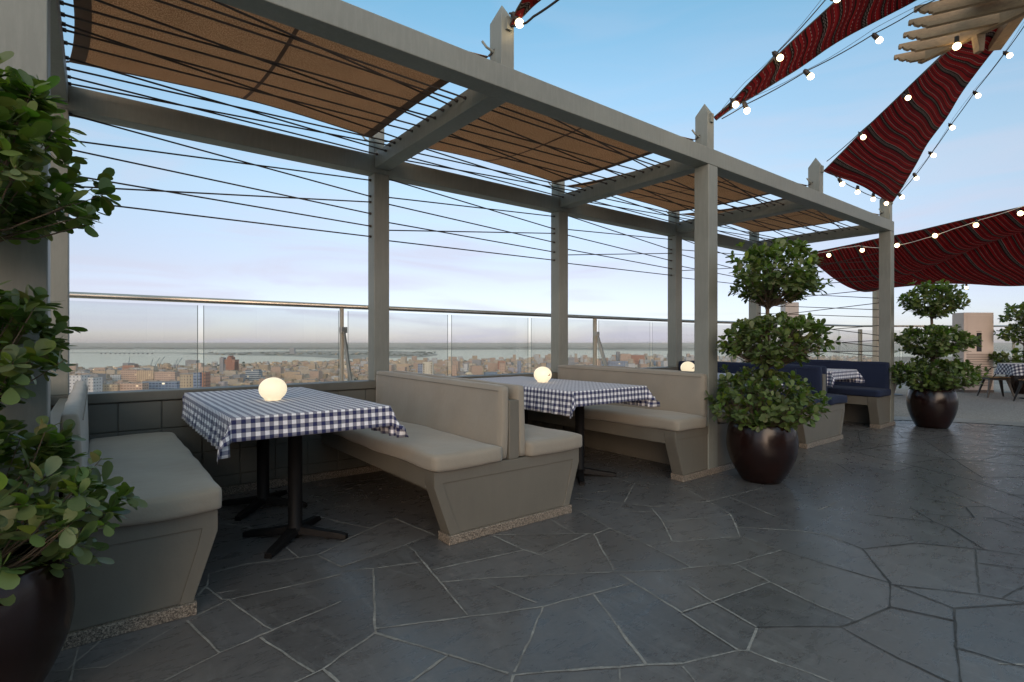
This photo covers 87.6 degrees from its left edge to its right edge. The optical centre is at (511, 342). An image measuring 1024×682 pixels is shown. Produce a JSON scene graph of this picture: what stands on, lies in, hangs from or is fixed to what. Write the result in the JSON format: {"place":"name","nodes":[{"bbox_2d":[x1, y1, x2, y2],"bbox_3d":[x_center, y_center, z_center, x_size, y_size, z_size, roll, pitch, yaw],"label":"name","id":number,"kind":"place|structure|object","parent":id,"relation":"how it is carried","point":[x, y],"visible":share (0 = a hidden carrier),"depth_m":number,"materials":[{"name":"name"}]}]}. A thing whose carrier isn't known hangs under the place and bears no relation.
{"place":"outdoors","nodes":[
{"label":"outdoors","id":0,"kind":"place"},
{"bbox_2d":[191,351,437,358],"bbox_3d":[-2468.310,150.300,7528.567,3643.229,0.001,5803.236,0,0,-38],"label":"reclaimed land","id":1,"kind":"structure","parent":0,"point":[327,355],"depth_m":6952.23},
{"bbox_2d":[289,348,295,353],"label":"city building","id":2,"kind":"structure","parent":1,"relation":"on","point":[292,350],"depth_m":7450.00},
{"bbox_2d":[43,420,1023,681],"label":"slate floor","id":3,"kind":"structure","parent":0,"point":[869,494],"depth_m":2.66,"materials":[{"name":"stone"}]},
{"bbox_2d":[0,51,147,681],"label":"potted ficus","id":4,"kind":"object","parent":3,"relation":"on","point":[37,595],"visible":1,"depth_m":1.68,"materials":[{"name":"plant"}]},
{"bbox_2d":[48,381,221,650],"bbox_3d":[-2.399,0.727,2.826,1.236,0.946,2.025,0,0,-38],"label":"booth bench","id":5,"kind":"object","parent":3,"relation":"on","point":[158,550],"visible":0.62,"depth_m":2.31,"materials":[{"name":"paint"}]},
{"bbox_2d":[222,435,347,558],"bbox_3d":[-1.584,0.789,3.577,0.838,0.823,1.718,0,0,-38],"label":"pedestal table","id":6,"kind":"object","parent":3,"relation":"on","point":[295,526],"visible":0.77,"depth_m":3.28,"materials":[{"name":"black metal"}]},
{"bbox_2d":[181,387,408,463],"bbox_3d":[-1.558,0.477,3.563,1.005,0.212,1.803,0,0,-38],"label":"tablecloth","id":7,"kind":"object","parent":6,"relation":"on","point":[221,421],"visible":0.96,"depth_m":3.04,"materials":[{"name":"blue fabric"}]},
{"bbox_2d":[258,377,286,400],"bbox_3d":[-1.549,0.299,3.459,0.170,0.152,0.170,0,0,-38],"label":"globe lamp","id":8,"kind":"object","parent":7,"relation":"on","point":[272,389],"visible":1,"depth_m":3.40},
{"bbox_2d":[51,366,678,495],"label":"parapet wall","id":9,"kind":"structure","parent":3,"relation":"on","point":[117,413],"depth_m":4.25,"materials":[{"name":"paint"}]},
{"bbox_2d":[69,292,860,386],"bbox_3d":[1.759,0.372,7.829,18.400,1.656,0.474,0,0,-38],"label":"glass railing","id":10,"kind":"object","parent":9,"relation":"on","point":[342,330],"visible":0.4,"depth_m":5.36,"materials":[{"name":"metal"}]},
{"bbox_2d":[0,0,893,536],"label":"pergola","id":11,"kind":"object","parent":3,"relation":"on","point":[32,36],"visible":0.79,"depth_m":4.40,"materials":[{"name":"paint"}]},
{"bbox_2d":[66,0,494,138],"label":"shade net","id":12,"kind":"object","parent":11,"relation":"attached to","point":[243,41],"visible":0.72,"depth_m":3.52,"materials":[{"name":"fabric"}]},
{"bbox_2d":[509,0,540,27],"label":"woven sail","id":13,"kind":"object","parent":11,"relation":"attached to","point":[523,8],"visible":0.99,"depth_m":3.38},
{"bbox_2d":[509,0,558,27],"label":"light string","id":14,"kind":"object","parent":13,"relation":"hanging from","point":[519,22],"visible":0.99,"depth_m":3.40,"materials":[{"name":"glass"}]},
{"bbox_2d":[384,102,699,182],"bbox_3d":[0.257,-1.894,5.012,2.262,0.116,2.001,0,0,-38],"label":"shade net","id":15,"kind":"object","parent":11,"relation":"attached to","point":[543,136],"visible":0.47,"depth_m":5.03,"materials":[{"name":"fabric"}]},
{"bbox_2d":[566,171,812,212],"bbox_3d":[2.107,-1.890,6.454,2.262,0.120,2.001,0,0,-38],"label":"shade net","id":16,"kind":"object","parent":11,"relation":"attached to","point":[686,180],"visible":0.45,"depth_m":6.64,"materials":[{"name":"fabric"}]},
{"bbox_2d":[682,198,881,232],"bbox_3d":[3.956,-1.892,7.896,2.262,0.113,2.001,0,0,-38],"label":"shade net","id":17,"kind":"object","parent":11,"relation":"attached to","point":[800,217],"visible":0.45,"depth_m":8.07,"materials":[{"name":"fabric"}]},
{"bbox_2d":[714,0,916,120],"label":"woven sail","id":18,"kind":"object","parent":11,"relation":"attached to","point":[833,23],"visible":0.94,"depth_m":4.82,"materials":[{"name":"fabric"}]},
{"bbox_2d":[722,0,839,112],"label":"light string","id":19,"kind":"object","parent":18,"relation":"attached to","point":[775,54],"visible":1,"depth_m":4.70,"materials":[{"name":"glass"}]},
{"bbox_2d":[722,0,934,118],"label":"light string","id":20,"kind":"object","parent":18,"relation":"hanging from","point":[810,75],"visible":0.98,"depth_m":4.80,"materials":[{"name":"glass"}]},
{"bbox_2d":[824,28,997,201],"bbox_3d":[5.062,-2.857,6.511,2.329,1.699,1.433,0,0,-38],"label":"woven sail","id":21,"kind":"object","parent":11,"relation":"attached to","point":[881,159],"visible":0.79,"depth_m":6.54,"materials":[{"name":"fabric"}]},
{"bbox_2d":[830,171,888,204],"bbox_3d":[4.622,-2.002,7.043,2.067,0.133,0.070,0,0,-39],"label":"light string","id":22,"kind":"object","parent":21,"relation":"hanging from","point":[857,188],"visible":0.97,"depth_m":6.93,"materials":[{"name":"glass"}]},
{"bbox_2d":[827,53,944,160],"bbox_3d":[4.337,-2.764,6.079,1.322,1.251,0.159,0,0,13],"label":"light string","id":23,"kind":"object","parent":21,"relation":"hanging from","point":[863,136],"visible":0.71,"depth_m":6.10,"materials":[{"name":"black rubber"}]},
{"bbox_2d":[897,22,1023,198],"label":"light string","id":24,"kind":"object","parent":21,"relation":"attached to","point":[976,94],"visible":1,"depth_m":6.76,"materials":[{"name":"glass"}]},
{"bbox_2d":[322,371,581,545],"bbox_3d":[-0.583,0.728,4.242,1.236,0.944,2.025,0,0,-38],"label":"booth bench","id":25,"kind":"object","parent":3,"relation":"on","point":[475,458],"visible":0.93,"depth_m":3.55,"materials":[{"name":"paint"}]},
{"bbox_2d":[49,448,1023,681],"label":"grout lines","id":26,"kind":"object","parent":3,"relation":"on","point":[331,675],"visible":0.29,"depth_m":2.43,"materials":[{"name":"concrete"}]},
{"bbox_2d":[524,406,616,485],"bbox_3d":[0.285,0.789,5.034,0.868,0.823,1.718,0,0,-38],"label":"pedestal table","id":27,"kind":"object","parent":3,"relation":"on","point":[582,470],"visible":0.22,"depth_m":4.78,"materials":[{"name":"black metal"}]},
{"bbox_2d":[473,376,659,417],"bbox_3d":[0.306,0.471,5.010,1.081,0.200,1.817,0,0,-38],"label":"tablecloth","id":28,"kind":"object","parent":27,"relation":"on","point":[564,397],"visible":0.77,"depth_m":4.43,"materials":[{"name":"blue fabric"}]},
{"bbox_2d":[534,367,551,382],"bbox_3d":[0.291,0.299,5.044,0.170,0.152,0.172,0,0,-38],"label":"globe lamp","id":29,"kind":"object","parent":28,"relation":"on","point":[542,374],"visible":1,"depth_m":4.99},
{"bbox_2d":[528,365,749,481],"bbox_3d":[1.264,0.728,5.682,1.236,0.943,2.023,0,0,-38],"label":"booth bench","id":30,"kind":"object","parent":3,"relation":"on","point":[671,430],"visible":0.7,"depth_m":5.05,"materials":[{"name":"paint"}]},
{"bbox_2d":[679,361,847,448],"bbox_3d":[3.134,0.728,7.139,1.236,0.944,2.024,0,0,-38],"label":"booth bench","id":31,"kind":"object","parent":3,"relation":"on","point":[825,430],"visible":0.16,"depth_m":6.44,"materials":[{"name":"paint"}]},
{"bbox_2d":[704,237,845,483],"bbox_3d":[2.235,0.139,4.673,1.205,2.122,1.016,0,0,-38],"label":"potted ficus","id":32,"kind":"object","parent":3,"relation":"on","point":[762,441],"visible":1,"depth_m":4.48,"materials":[{"name":"plant"}]},
{"bbox_2d":[789,359,894,428],"bbox_3d":[4.729,0.729,8.383,0.723,0.942,2.023,0,0,-38],"label":"booth bench","id":33,"kind":"object","parent":3,"relation":"on","point":[868,401],"visible":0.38,"depth_m":7.80,"materials":[{"name":"fabric"}]},
{"bbox_2d":[757,421,1023,681],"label":"grout lines","id":34,"kind":"object","parent":3,"relation":"on","point":[953,619],"visible":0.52,"depth_m":2.70,"materials":[{"name":"concrete"}]},
{"bbox_2d":[889,279,990,428],"bbox_3d":[6.048,0.131,7.653,1.217,2.138,1.182,0,0,-38],"label":"potted ficus","id":35,"kind":"object","parent":3,"relation":"on","point":[932,400],"visible":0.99,"depth_m":7.45,"materials":[{"name":"plant"}]},
{"bbox_2d":[894,380,1023,421],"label":"gravel carpet","id":36,"kind":"object","parent":3,"relation":"on","point":[996,405],"visible":0.39,"depth_m":10.19,"materials":[{"name":"gravel"}]},
{"bbox_2d":[872,290,878,361],"bbox_3d":[8.952,-0.100,13.114,0.155,2.600,0.130,0,0,-38],"label":"canopy pole","id":37,"kind":"object","parent":36,"relation":"on","point":[875,314],"visible":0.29,"depth_m":13.07,"materials":[{"name":"beige paint"}]},
{"bbox_2d":[894,232,1023,287],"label":"woven sail","id":38,"kind":"object","parent":37,"relation":"attached to","point":[1000,262],"visible":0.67,"depth_m":10.80,"materials":[{"name":"fabric"}]},
{"bbox_2d":[811,206,1023,291],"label":"woven sail","id":39,"kind":"object","parent":38,"relation":"attached to","point":[916,256],"visible":0.79,"depth_m":9.53,"materials":[{"name":"fabric"}]},
{"bbox_2d":[821,206,1023,256],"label":"light string","id":40,"kind":"object","parent":39,"relation":"hanging from","point":[976,224],"visible":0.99,"depth_m":8.63,"materials":[{"name":"glass"}]},
{"bbox_2d":[861,325,1019,383],"bbox_3d":[12.633,0.363,13.971,7.514,1.674,0.068,0,0,-5],"label":"glass railing","id":41,"kind":"object","parent":36,"relation":"on","point":[1013,345],"visible":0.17,"depth_m":13.75,"materials":[{"name":"metal"}]},
{"bbox_2d":[952,312,993,392],"bbox_3d":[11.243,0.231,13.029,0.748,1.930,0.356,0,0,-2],"label":"building","id":42,"kind":"structure","parent":36,"relation":"on","point":[977,324],"depth_m":12.86,"materials":[{"name":"concrete"}]},
{"bbox_2d":[977,366,1014,397],"bbox_3d":[10.669,0.841,11.764,0.515,0.711,0.491,0,0,20],"label":"metal chair","id":43,"kind":"object","parent":36,"relation":"on","point":[999,378],"visible":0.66,"depth_m":11.66,"materials":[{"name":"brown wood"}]},
{"bbox_2d":[988,301,1023,393],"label":"potted ficus","id":44,"kind":"object","parent":36,"relation":"on","point":[1015,335],"visible":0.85,"depth_m":12.56,"materials":[{"name":"plant"}]},
{"bbox_2d":[1013,375,1023,400],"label":"metal chair","id":45,"kind":"object","parent":36,"relation":"on","point":[1021,381],"visible":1,"depth_m":10.88,"materials":[{"name":"brown metal"}]},
{"bbox_2d":[894,416,1023,425],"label":"pale paving border","id":46,"kind":"object","parent":3,"relation":"on","point":[976,421],"visible":0.43,"depth_m":8.11,"materials":[{"name":"stone"}]},
{"bbox_2d":[60,0,1023,342],"label":"sky","id":47,"kind":"structure","parent":0,"point":[657,63],"materials":[{"name":"blue"}]},
{"bbox_2d":[69,349,1022,368],"bbox_3d":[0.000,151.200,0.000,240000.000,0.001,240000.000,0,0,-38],"label":"sea","id":48,"kind":"structure","parent":0,"point":[88,358],"depth_m":6436.31,"materials":[{"name":"liquid"}]},
{"bbox_2d":[69,343,1022,351],"bbox_3d":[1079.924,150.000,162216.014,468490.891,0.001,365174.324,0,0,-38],"label":"shore","id":49,"kind":"structure","parent":0,"point":[1004,347],"depth_m":31484.72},
{"bbox_2d":[69,344,693,355],"bbox_3d":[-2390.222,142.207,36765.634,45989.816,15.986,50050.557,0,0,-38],"label":"distant tree belts","id":50,"kind":"object","parent":49,"relation":"on","point":[424,352],"visible":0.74,"depth_m":13943.40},
{"bbox_2d":[91,357,1022,379],"bbox_3d":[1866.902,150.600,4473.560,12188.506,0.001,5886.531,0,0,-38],"label":"city ground","id":51,"kind":"structure","parent":0,"point":[905,359],"depth_m":4583.70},
{"bbox_2d":[69,363,77,369],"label":"city building","id":52,"kind":"structure","parent":51,"relation":"on","point":[75,367],"depth_m":2714.59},
{"bbox_2d":[69,374,90,392],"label":"city building","id":53,"kind":"structure","parent":51,"relation":"on","point":[73,378],"depth_m":1310.00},
{"bbox_2d":[88,376,101,391],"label":"city building","id":54,"kind":"structure","parent":51,"relation":"on","point":[95,384],"depth_m":1337.31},
{"bbox_2d":[85,373,105,382],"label":"city building","id":55,"kind":"structure","parent":51,"relation":"on","point":[103,376],"depth_m":1813.40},
{"bbox_2d":[93,370,105,373],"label":"city building","id":56,"kind":"structure","parent":51,"relation":"on","point":[100,371],"depth_m":2179.47,"materials":[{"name":"stone"}]},
{"bbox_2d":[102,383,119,391],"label":"city building","id":57,"kind":"structure","parent":51,"relation":"on","point":[110,387],"depth_m":1390.00,"materials":[{"name":"stone"}]},
{"bbox_2d":[106,369,116,373],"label":"city building","id":58,"kind":"structure","parent":51,"relation":"on","point":[111,371],"depth_m":2083.83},
{"bbox_2d":[110,374,120,380],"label":"city building","id":59,"kind":"structure","parent":51,"relation":"on","point":[116,377],"depth_m":1985.00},
{"bbox_2d":[121,369,139,381],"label":"city building","id":60,"kind":"structure","parent":51,"relation":"on","point":[129,375],"depth_m":1900.00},
{"bbox_2d":[122,365,138,369],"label":"city building","id":61,"kind":"structure","parent":51,"relation":"on","point":[127,366],"depth_m":2500.00,"materials":[{"name":"brick"}]},
{"bbox_2d":[117,382,148,390],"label":"city building","id":62,"kind":"structure","parent":51,"relation":"on","point":[125,386],"depth_m":1400.00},
{"bbox_2d":[137,369,158,380],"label":"city building","id":63,"kind":"structure","parent":51,"relation":"on","point":[143,374],"depth_m":1880.00,"materials":[{"name":"stone"}]},
{"bbox_2d":[139,366,157,369],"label":"city building","id":64,"kind":"structure","parent":51,"relation":"on","point":[153,367],"depth_m":2400.00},
{"bbox_2d":[142,380,179,388],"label":"city building","id":65,"kind":"structure","parent":51,"relation":"on","point":[158,384],"depth_m":1480.00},
{"bbox_2d":[154,371,179,380],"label":"city building","id":66,"kind":"structure","parent":51,"relation":"on","point":[163,375],"depth_m":1860.00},
{"bbox_2d":[179,373,192,387],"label":"building","id":67,"kind":"structure","parent":51,"relation":"on","point":[186,380],"depth_m":1234.17,"materials":[{"name":"stone"}]},
{"bbox_2d":[181,369,193,372],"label":"city building","id":68,"kind":"structure","parent":51,"relation":"on","point":[187,371],"depth_m":2068.30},
{"bbox_2d":[185,360,199,365],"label":"city building","id":69,"kind":"structure","parent":51,"relation":"on","point":[187,362],"depth_m":3400.00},
{"bbox_2d":[193,371,201,387],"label":"city building","id":70,"kind":"structure","parent":51,"relation":"on","point":[195,379],"depth_m":1240.00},
{"bbox_2d":[201,371,210,386],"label":"city building","id":71,"kind":"structure","parent":51,"relation":"on","point":[207,379],"depth_m":1255.34,"materials":[{"name":"brick"}]},
{"bbox_2d":[211,375,221,383],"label":"city building","id":72,"kind":"structure","parent":51,"relation":"on","point":[215,379],"depth_m":1799.70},
{"bbox_2d":[219,357,225,371],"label":"city building","id":73,"kind":"structure","parent":51,"relation":"on","point":[221,364],"depth_m":2530.00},
{"bbox_2d":[223,370,237,375],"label":"city building","id":74,"kind":"structure","parent":51,"relation":"on","point":[228,372],"depth_m":2019.80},
{"bbox_2d":[222,378,238,385],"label":"city building","id":75,"kind":"structure","parent":51,"relation":"on","point":[231,382],"depth_m":1830.65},
{"bbox_2d":[224,355,238,370],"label":"city building","id":76,"kind":"structure","parent":51,"relation":"on","point":[231,362],"depth_m":2538.50,"materials":[{"name":"brick"}]},
{"bbox_2d":[232,374,245,381],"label":"city building","id":77,"kind":"structure","parent":51,"relation":"on","point":[243,376],"depth_m":2011.88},
{"bbox_2d":[235,382,252,384],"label":"city building","id":78,"kind":"structure","parent":51,"relation":"on","point":[248,383],"depth_m":1763.98,"materials":[{"name":"stone"}]},
{"bbox_2d":[245,369,261,380],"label":"city building","id":79,"kind":"structure","parent":51,"relation":"on","point":[253,374],"depth_m":2080.00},
{"bbox_2d":[259,364,270,370],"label":"city building","id":80,"kind":"structure","parent":51,"relation":"on","point":[263,367],"depth_m":2783.03,"materials":[{"name":"stone"}]},
{"bbox_2d":[271,367,283,374],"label":"city building","id":81,"kind":"structure","parent":51,"relation":"on","point":[277,370],"depth_m":2326.04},
{"bbox_2d":[284,371,300,378],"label":"city building","id":82,"kind":"structure","parent":51,"relation":"on","point":[289,374],"depth_m":1941.83,"materials":[{"name":"stone"}]},
{"bbox_2d":[294,374,303,379],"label":"city building","id":83,"kind":"structure","parent":51,"relation":"on","point":[298,376],"depth_m":1898.10,"materials":[{"name":"stone"}]},
{"bbox_2d":[299,368,309,373],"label":"city building","id":84,"kind":"structure","parent":51,"relation":"on","point":[303,371],"depth_m":2293.14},
{"bbox_2d":[302,379,318,382],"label":"city building","id":85,"kind":"structure","parent":51,"relation":"on","point":[309,380],"depth_m":1809.82,"materials":[{"name":"stone"}]},
{"bbox_2d":[307,364,316,369],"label":"city building","id":86,"kind":"structure","parent":51,"relation":"on","point":[312,366],"depth_m":2596.65,"materials":[{"name":"stone"}]},
{"bbox_2d":[310,370,322,380],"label":"city building","id":87,"kind":"structure","parent":51,"relation":"on","point":[316,374],"depth_m":1976.76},
{"bbox_2d":[322,369,334,373],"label":"city building","id":88,"kind":"structure","parent":51,"relation":"on","point":[328,370],"depth_m":2397.89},
{"bbox_2d":[396,363,408,371],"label":"city building","id":89,"kind":"structure","parent":51,"relation":"on","point":[403,365],"depth_m":2503.46,"materials":[{"name":"stone"}]},
{"bbox_2d":[418,363,422,372],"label":"city building","id":90,"kind":"structure","parent":51,"relation":"on","point":[420,368],"depth_m":2085.00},
{"bbox_2d":[423,361,432,373],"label":"city building","id":91,"kind":"structure","parent":51,"relation":"on","point":[427,367],"depth_m":2080.00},
{"bbox_2d":[452,364,456,375],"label":"city building","id":92,"kind":"structure","parent":51,"relation":"on","point":[454,370],"depth_m":2200.00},
{"bbox_2d":[453,361,459,370],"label":"city building","id":93,"kind":"structure","parent":51,"relation":"on","point":[457,363],"depth_m":2489.51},
{"bbox_2d":[198,359,729,379],"bbox_3d":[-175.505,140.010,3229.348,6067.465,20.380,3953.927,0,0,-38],"label":"city trees","id":94,"kind":"object","parent":51,"relation":"on","point":[359,366],"visible":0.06,"depth_m":3292.82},
{"bbox_2d":[69,353,871,386],"bbox_3d":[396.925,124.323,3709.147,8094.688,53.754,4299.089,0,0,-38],"label":"city houses","id":95,"kind":"structure","parent":51,"relation":"on","point":[281,375],"depth_m":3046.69,"materials":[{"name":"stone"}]},
{"bbox_2d":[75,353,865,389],"bbox_3d":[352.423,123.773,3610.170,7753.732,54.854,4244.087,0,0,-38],"label":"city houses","id":96,"kind":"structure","parent":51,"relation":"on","point":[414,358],"depth_m":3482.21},
{"bbox_2d":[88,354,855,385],"bbox_3d":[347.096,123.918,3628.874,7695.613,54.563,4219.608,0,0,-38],"label":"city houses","id":97,"kind":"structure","parent":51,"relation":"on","point":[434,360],"depth_m":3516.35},
{"bbox_2d":[470,365,481,374],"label":"city building","id":98,"kind":"structure","parent":51,"relation":"on","point":[475,370],"depth_m":2103.73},
{"bbox_2d":[472,359,480,364],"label":"city building","id":99,"kind":"structure","parent":51,"relation":"on","point":[475,361],"depth_m":3400.00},
{"bbox_2d":[488,363,497,371],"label":"city building","id":100,"kind":"structure","parent":51,"relation":"on","point":[492,367],"depth_m":2597.62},
{"bbox_2d":[500,362,504,372],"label":"city building","id":101,"kind":"structure","parent":51,"relation":"on","point":[502,367],"depth_m":2400.00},
{"bbox_2d":[517,360,520,372],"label":"city building","id":102,"kind":"structure","parent":51,"relation":"on","point":[518,366],"depth_m":2500.00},
{"bbox_2d":[608,360,627,366],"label":"city building","id":103,"kind":"structure","parent":51,"relation":"on","point":[615,363],"depth_m":2900.00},
{"bbox_2d":[619,353,630,360],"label":"city building","id":104,"kind":"structure","parent":51,"relation":"on","point":[624,357],"depth_m":3500.00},
{"bbox_2d":[625,363,634,367],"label":"city building","id":105,"kind":"structure","parent":51,"relation":"on","point":[629,364],"depth_m":2157.59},
{"bbox_2d":[631,354,643,364],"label":"city building","id":106,"kind":"structure","parent":51,"relation":"on","point":[635,357],"depth_m":3550.00,"materials":[{"name":"brick"}]},
{"bbox_2d":[661,361,667,366],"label":"city building","id":107,"kind":"structure","parent":51,"relation":"on","point":[664,363],"depth_m":2812.32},
{"bbox_2d":[780,302,798,347],"bbox_3d":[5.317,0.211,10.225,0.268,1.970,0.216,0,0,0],"label":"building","id":108,"kind":"structure","parent":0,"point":[793,310],"depth_m":10.13,"materials":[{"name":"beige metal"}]},
{"bbox_2d":[894,0,1023,63],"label":"timber gazebo roof","id":109,"kind":"structure","parent":0,"point":[945,23],"depth_m":5.38,"materials":[{"name":"wood"}]},
{"bbox_2d":[952,36,960,49],"bbox_3d":[4.623,-3.116,5.550,0.072,0.136,0.071,0,0,-38],"label":"lamp bulb","id":110,"kind":"object","parent":109,"relation":"attached to","point":[957,45],"visible":1,"depth_m":5.53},
{"bbox_3d":[2.139,0.789,6.479,0.848,0.823,1.718,0,0,-38],"label":"pedestal table","id":111,"kind":"object","parent":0,"visible":0},
{"bbox_2d":[718,373,784,393],"bbox_3d":[2.159,0.471,6.454,1.062,0.200,1.817,0,0,-38],"label":"tablecloth","id":112,"kind":"object","parent":111,"relation":"on","point":[746,384],"visible":0.04,"depth_m":6.06,"materials":[{"name":"fabric"}]},
{"bbox_2d":[681,361,693,370],"bbox_3d":[2.125,0.299,6.448,0.170,0.152,0.172,0,0,-38],"label":"globe lamp","id":113,"kind":"object","parent":112,"relation":"on","point":[687,366],"visible":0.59,"depth_m":6.38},
{"bbox_3d":[3.961,0.789,7.899,0.848,0.823,1.718,0,0,-38],"label":"pedestal table","id":114,"kind":"object","parent":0,"visible":0},
{"bbox_2d":[827,368,864,386],"bbox_3d":[3.983,0.472,7.879,1.046,0.202,1.813,0,0,-38],"label":"tablecloth","id":115,"kind":"object","parent":114,"relation":"on","point":[845,375],"visible":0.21,"depth_m":7.25,"materials":[{"name":"multicoloured fabric"}]},
{"bbox_3d":[11.113,0.826,11.363,0.720,0.748,0.720,0,0,-38],"label":"round table","id":116,"kind":"object","parent":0,"visible":0},
{"bbox_2d":[994,363,1023,375],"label":"tablecloth","id":117,"kind":"object","parent":116,"relation":"on","point":[1017,369],"visible":1,"depth_m":11.30,"materials":[{"name":"fabric"}]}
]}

